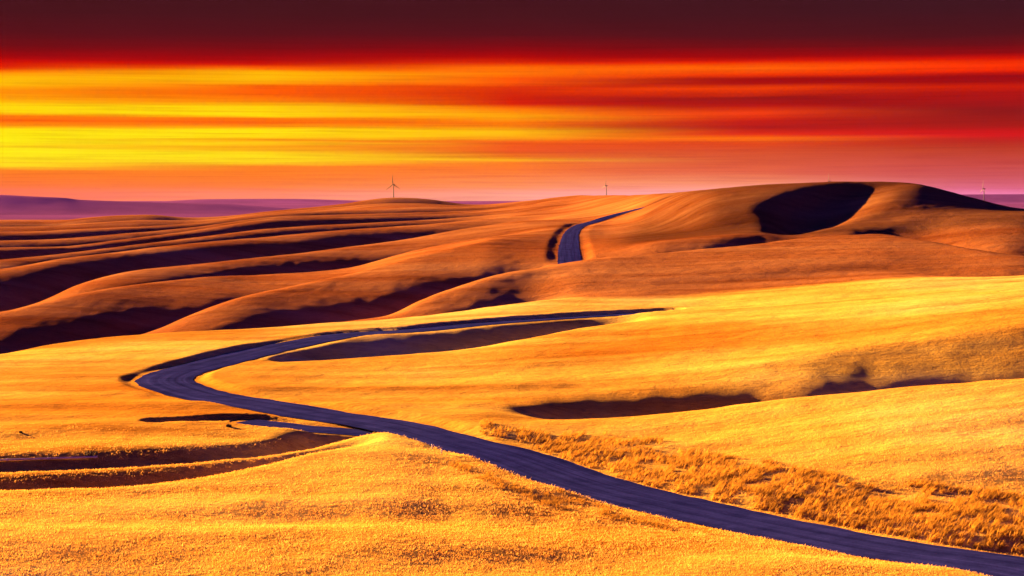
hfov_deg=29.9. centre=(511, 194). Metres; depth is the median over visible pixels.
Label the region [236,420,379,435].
layby
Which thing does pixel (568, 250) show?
road
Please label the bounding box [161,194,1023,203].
plateau
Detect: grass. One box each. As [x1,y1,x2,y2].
[480,418,1023,553]
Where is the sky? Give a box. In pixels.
[0,0,1023,200]
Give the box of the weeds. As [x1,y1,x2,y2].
[436,460,709,533]
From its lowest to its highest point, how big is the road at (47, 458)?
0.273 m
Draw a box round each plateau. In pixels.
[0,195,287,214]
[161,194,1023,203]
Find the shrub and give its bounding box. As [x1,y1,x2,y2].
[85,450,97,455]
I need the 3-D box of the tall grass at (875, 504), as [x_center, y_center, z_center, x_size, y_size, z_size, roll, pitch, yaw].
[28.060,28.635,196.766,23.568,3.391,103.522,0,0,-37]
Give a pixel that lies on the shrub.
(90, 453)
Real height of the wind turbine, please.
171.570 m
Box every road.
[0,456,97,460]
[134,313,1023,575]
[557,207,643,263]
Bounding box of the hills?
[0,181,1023,575]
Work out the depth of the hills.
306.72 m
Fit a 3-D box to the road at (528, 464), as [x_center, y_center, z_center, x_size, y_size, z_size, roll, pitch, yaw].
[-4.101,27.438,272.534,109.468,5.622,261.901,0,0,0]
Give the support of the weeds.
on the hills
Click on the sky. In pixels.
(101, 100)

